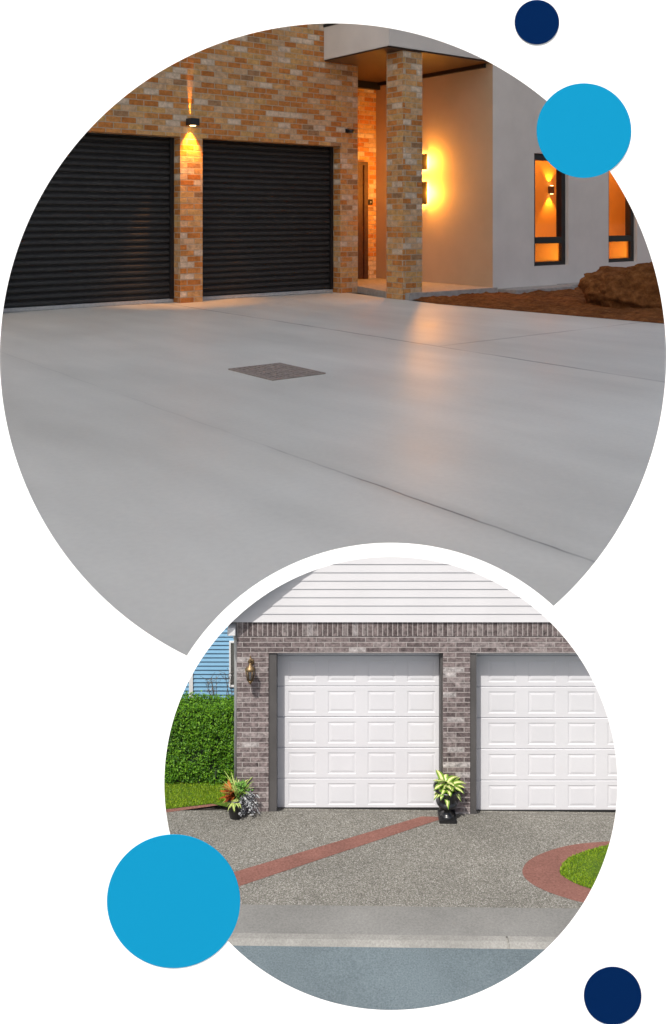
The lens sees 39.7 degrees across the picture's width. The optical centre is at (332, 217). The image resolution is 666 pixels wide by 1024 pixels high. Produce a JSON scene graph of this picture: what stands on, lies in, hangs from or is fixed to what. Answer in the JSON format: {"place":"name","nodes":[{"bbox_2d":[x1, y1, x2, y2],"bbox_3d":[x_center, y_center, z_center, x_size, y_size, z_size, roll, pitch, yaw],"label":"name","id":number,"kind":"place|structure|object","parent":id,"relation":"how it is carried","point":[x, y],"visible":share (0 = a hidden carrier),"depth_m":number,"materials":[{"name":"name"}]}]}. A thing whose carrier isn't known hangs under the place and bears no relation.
{"place":"outdoors","nodes":[
{"label":"outdoors","id":0,"kind":"place"},
{"bbox_2d":[164,781,232,808],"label":"lawn","id":1,"kind":"structure","parent":0,"point":[225,804],"depth_m":13.61,"materials":[{"name":"green plant"}]},
{"bbox_2d":[164,690,233,785],"bbox_3d":[-2.183,8.079,14.164,1.590,1.442,0.652,0,0,0],"label":"hedge","id":2,"kind":"object","parent":1,"relation":"on","point":[200,747],"visible":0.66,"depth_m":13.96,"materials":[{"name":"green plant"}]},
{"bbox_2d":[183,626,233,698],"bbox_3d":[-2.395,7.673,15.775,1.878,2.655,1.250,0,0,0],"label":"blue house","id":3,"kind":"structure","parent":1,"relation":"on","point":[218,656],"depth_m":15.18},
{"bbox_2d":[229,641,233,686],"bbox_3d":[-1.581,7.331,15.164,0.251,0.753,0.028,0,0,0],"label":"window","id":4,"kind":"structure","parent":3,"relation":"in","point":[231,643],"depth_m":15.16,"materials":[{"name":"white glass"}]},
{"bbox_2d":[200,668,233,698],"bbox_3d":[-1.744,7.855,14.686,0.702,1.593,0.220,0,0,0],"label":"bare shrub","id":5,"kind":"object","parent":1,"relation":"on","point":[208,682],"visible":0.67,"depth_m":14.68,"materials":[{"name":"grey plant"}]},
{"bbox_2d":[0,292,665,655],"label":"concrete forecourt","id":6,"kind":"structure","parent":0,"point":[185,486],"depth_m":42.19,"materials":[{"name":"grey concrete"}]},
{"bbox_2d":[228,363,325,380],"bbox_3d":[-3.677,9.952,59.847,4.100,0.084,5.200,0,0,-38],"label":"drain grate","id":7,"kind":"object","parent":6,"relation":"on","point":[276,371],"visible":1,"depth_m":59.51,"materials":[{"name":"grey metal"}]},
{"bbox_2d":[3,23,651,312],"bbox_3d":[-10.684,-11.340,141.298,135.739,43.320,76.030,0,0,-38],"label":"house","id":8,"kind":"structure","parent":6,"relation":"on","point":[266,176],"depth_m":117.41,"materials":[{"name":"orange brick"}]},
{"bbox_2d":[3,132,173,312],"bbox_3d":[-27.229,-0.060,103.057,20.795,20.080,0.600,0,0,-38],"label":"roller door","id":9,"kind":"structure","parent":8,"relation":"in","point":[101,229],"depth_m":104.01,"materials":[{"name":"grey metal"}]},
{"bbox_2d":[186,118,199,125],"bbox_3d":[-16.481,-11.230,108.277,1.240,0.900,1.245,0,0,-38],"label":"wall light","id":10,"kind":"object","parent":8,"relation":"attached to","point":[192,121],"visible":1,"depth_m":107.81,"materials":[{"name":"black metal"}]},
{"bbox_2d":[203,139,332,299],"bbox_3d":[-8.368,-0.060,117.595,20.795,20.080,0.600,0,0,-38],"label":"roller door","id":11,"kind":"structure","parent":8,"relation":"in","point":[268,207],"depth_m":117.51,"materials":[{"name":"grey metal"}]},
{"bbox_2d":[345,129,354,132],"bbox_3d":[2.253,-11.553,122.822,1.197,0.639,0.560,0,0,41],"label":"security camera","id":12,"kind":"object","parent":8,"relation":"attached to","point":[349,131],"visible":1,"depth_m":122.66,"materials":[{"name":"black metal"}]},
{"bbox_2d":[358,161,367,278],"bbox_3d":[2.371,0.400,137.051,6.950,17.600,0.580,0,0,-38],"label":"entry door","id":13,"kind":"structure","parent":8,"relation":"in","point":[362,166],"depth_m":138.50,"materials":[{"name":"brown wood"}]},
{"bbox_2d":[368,199,372,204],"bbox_3d":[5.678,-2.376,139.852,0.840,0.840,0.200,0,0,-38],"label":"intercom","id":14,"kind":"object","parent":8,"relation":"attached to","point":[370,201],"visible":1,"depth_m":139.79,"materials":[{"name":"black metal"}]},
{"bbox_2d":[422,154,426,203],"bbox_3d":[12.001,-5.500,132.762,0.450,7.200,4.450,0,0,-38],"label":"wall light","id":15,"kind":"object","parent":8,"relation":"attached to","point":[424,183],"visible":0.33,"depth_m":131.10,"materials":[{"name":"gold metal"}]},
{"bbox_2d":[534,154,564,265],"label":"window","id":16,"kind":"structure","parent":8,"relation":"in","point":[547,250],"depth_m":131.16,"materials":[{"name":"black metal"}]},
{"bbox_2d":[548,185,553,192],"bbox_3d":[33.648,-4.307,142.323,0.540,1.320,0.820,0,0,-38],"label":"wall light","id":17,"kind":"object","parent":8,"relation":"attached to","point":[550,188],"visible":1,"depth_m":142.03,"materials":[{"name":"brown metal"}]},
{"bbox_2d":[609,197,633,261],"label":"window","id":18,"kind":"structure","parent":8,"relation":"in","point":[621,247],"depth_m":141.16,"materials":[{"name":"orange glass"}]},
{"bbox_2d":[0,0,665,1023],"bbox_3d":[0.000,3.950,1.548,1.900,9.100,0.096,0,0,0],"label":"display board","id":19,"kind":"object","parent":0,"point":[92,684],"visible":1,"depth_m":1.50,"materials":[{"name":"white paint"}]},
{"bbox_2d":[107,834,239,967],"bbox_3d":[-0.259,1.110,1.499,0.216,0.216,0.001,0,0,0],"label":"disc","id":20,"kind":"object","parent":19,"relation":"attached to","point":[173,900],"visible":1,"depth_m":1.50,"materials":[{"name":"teal paint"}]},
{"bbox_2d":[515,0,558,43],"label":"disc","id":21,"kind":"object","parent":19,"relation":"attached to","point":[536,21],"visible":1,"depth_m":1.50,"materials":[{"name":"blue paint"}]},
{"bbox_2d":[537,83,630,177],"bbox_3d":[0.407,-0.141,1.499,0.154,0.154,0.001,0,0,0],"label":"disc","id":22,"kind":"object","parent":19,"relation":"attached to","point":[583,130],"visible":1,"depth_m":1.50,"materials":[{"name":"teal paint"}]},
{"bbox_2d":[584,967,641,1023],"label":"disc","id":23,"kind":"object","parent":19,"relation":"attached to","point":[612,995],"visible":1,"depth_m":1.50,"materials":[{"name":"blue paint"}]},
{"bbox_2d":[14,289,663,323],"bbox_3d":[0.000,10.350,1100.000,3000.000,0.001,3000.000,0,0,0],"label":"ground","id":24,"kind":"structure","parent":0,"point":[321,289],"depth_m":112.69,"materials":[{"name":"grey concrete"}]},
{"bbox_2d":[234,946,544,1009],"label":"road","id":25,"kind":"structure","parent":0,"point":[383,978],"depth_m":10.06,"materials":[{"name":"grey asphalt"}]},
{"bbox_2d":[228,933,556,948],"bbox_3d":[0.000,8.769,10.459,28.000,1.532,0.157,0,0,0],"label":"kerb","id":26,"kind":"structure","parent":25,"relation":"on","point":[392,941],"depth_m":10.44,"materials":[{"name":"concrete"}]},
{"bbox_2d":[166,811,614,908],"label":"aggregate driveway","id":27,"kind":"structure","parent":0,"point":[474,860],"depth_m":12.18,"materials":[{"name":"grey concrete"}]},
{"bbox_2d":[166,804,215,811],"bbox_3d":[-2.350,8.476,13.210,1.797,0.072,0.137,0,0,-11],"label":"red paving edge","id":28,"kind":"object","parent":27,"relation":"on","point":[183,808],"visible":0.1,"depth_m":13.28,"materials":[{"name":"red brick"}]},
{"bbox_2d":[216,772,259,819],"bbox_3d":[-1.335,8.144,13.046,0.618,0.652,0.606,0,0,0],"label":"planter","id":29,"kind":"object","parent":27,"relation":"on","point":[237,796],"visible":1,"depth_m":13.00,"materials":[{"name":"plant"}]},
{"bbox_2d":[234,816,438,885],"bbox_3d":[-0.426,8.344,12.069,4.585,0.332,0.344,0,0,-31],"label":"red paving strip","id":30,"kind":"object","parent":27,"relation":"on","point":[256,872],"visible":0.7,"depth_m":12.18,"materials":[{"name":"red brick"}]},
{"bbox_2d":[433,770,465,823],"bbox_3d":[1.655,8.202,13.056,0.486,0.631,0.545,0,0,0],"label":"planter","id":31,"kind":"object","parent":27,"relation":"on","point":[447,789],"visible":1,"depth_m":12.96,"materials":[{"name":"plant"}]},
{"bbox_2d":[522,841,609,901],"bbox_3d":[3.717,8.397,11.864,2.602,0.219,1.755,0,0,0],"label":"red paving border","id":32,"kind":"object","parent":27,"relation":"on","point":[542,871],"visible":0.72,"depth_m":11.79,"materials":[{"name":"red brick"}]},
{"bbox_2d":[173,804,615,815],"bbox_3d":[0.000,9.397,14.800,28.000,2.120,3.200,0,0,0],"label":"garage threshold","id":33,"kind":"object","parent":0,"point":[217,808],"visible":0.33,"depth_m":13.41,"materials":[{"name":"grey concrete"}]},
{"bbox_2d":[227,557,617,813],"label":"garage","id":34,"kind":"structure","parent":33,"relation":"on","point":[390,683],"depth_m":13.47,"materials":[{"name":"grey brick"}]},
{"bbox_2d":[245,656,254,684],"bbox_3d":[-1.171,6.409,13.090,0.150,0.383,0.220,0,0,0],"label":"wall lantern","id":35,"kind":"object","parent":34,"relation":"attached to","point":[250,668],"depth_m":13.04,"materials":[{"name":"gold metal"}]},
{"bbox_2d":[269,653,442,811],"bbox_3d":[0.356,7.646,13.375,2.553,2.908,0.310,0,0,0],"label":"garage door","id":36,"kind":"structure","parent":34,"relation":"in","point":[347,730],"depth_m":13.47,"materials":[{"name":"white metal"}]},
{"bbox_2d":[470,653,617,813],"bbox_3d":[3.234,7.646,13.375,2.543,2.908,0.310,0,0,0],"label":"garage door","id":37,"kind":"structure","parent":34,"relation":"in","point":[541,738],"depth_m":13.47,"materials":[{"name":"white metal"}]},
{"bbox_2d":[232,904,578,946],"bbox_3d":[0.000,8.863,10.801,28.000,1.698,0.521,0,0,0],"label":"concrete apron","id":38,"kind":"object","parent":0,"point":[410,920],"visible":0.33,"depth_m":10.80,"materials":[{"name":"grey concrete"}]},
{"bbox_2d":[413,287,663,322],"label":"soil","id":39,"kind":"structure","parent":0,"point":[571,302],"depth_m":104.40,"materials":[{"name":"brown soil"}]},
{"bbox_2d":[578,262,662,308],"bbox_3d":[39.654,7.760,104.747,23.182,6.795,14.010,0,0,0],"label":"earth mound","id":40,"kind":"object","parent":39,"relation":"on","point":[636,286],"visible":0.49,"depth_m":101.35,"materials":[{"name":"red soil"}]},
{"bbox_2d":[560,844,608,888],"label":"lawn","id":41,"kind":"structure","parent":0,"point":[593,866],"depth_m":11.91,"materials":[{"name":"green plant"}]}
]}

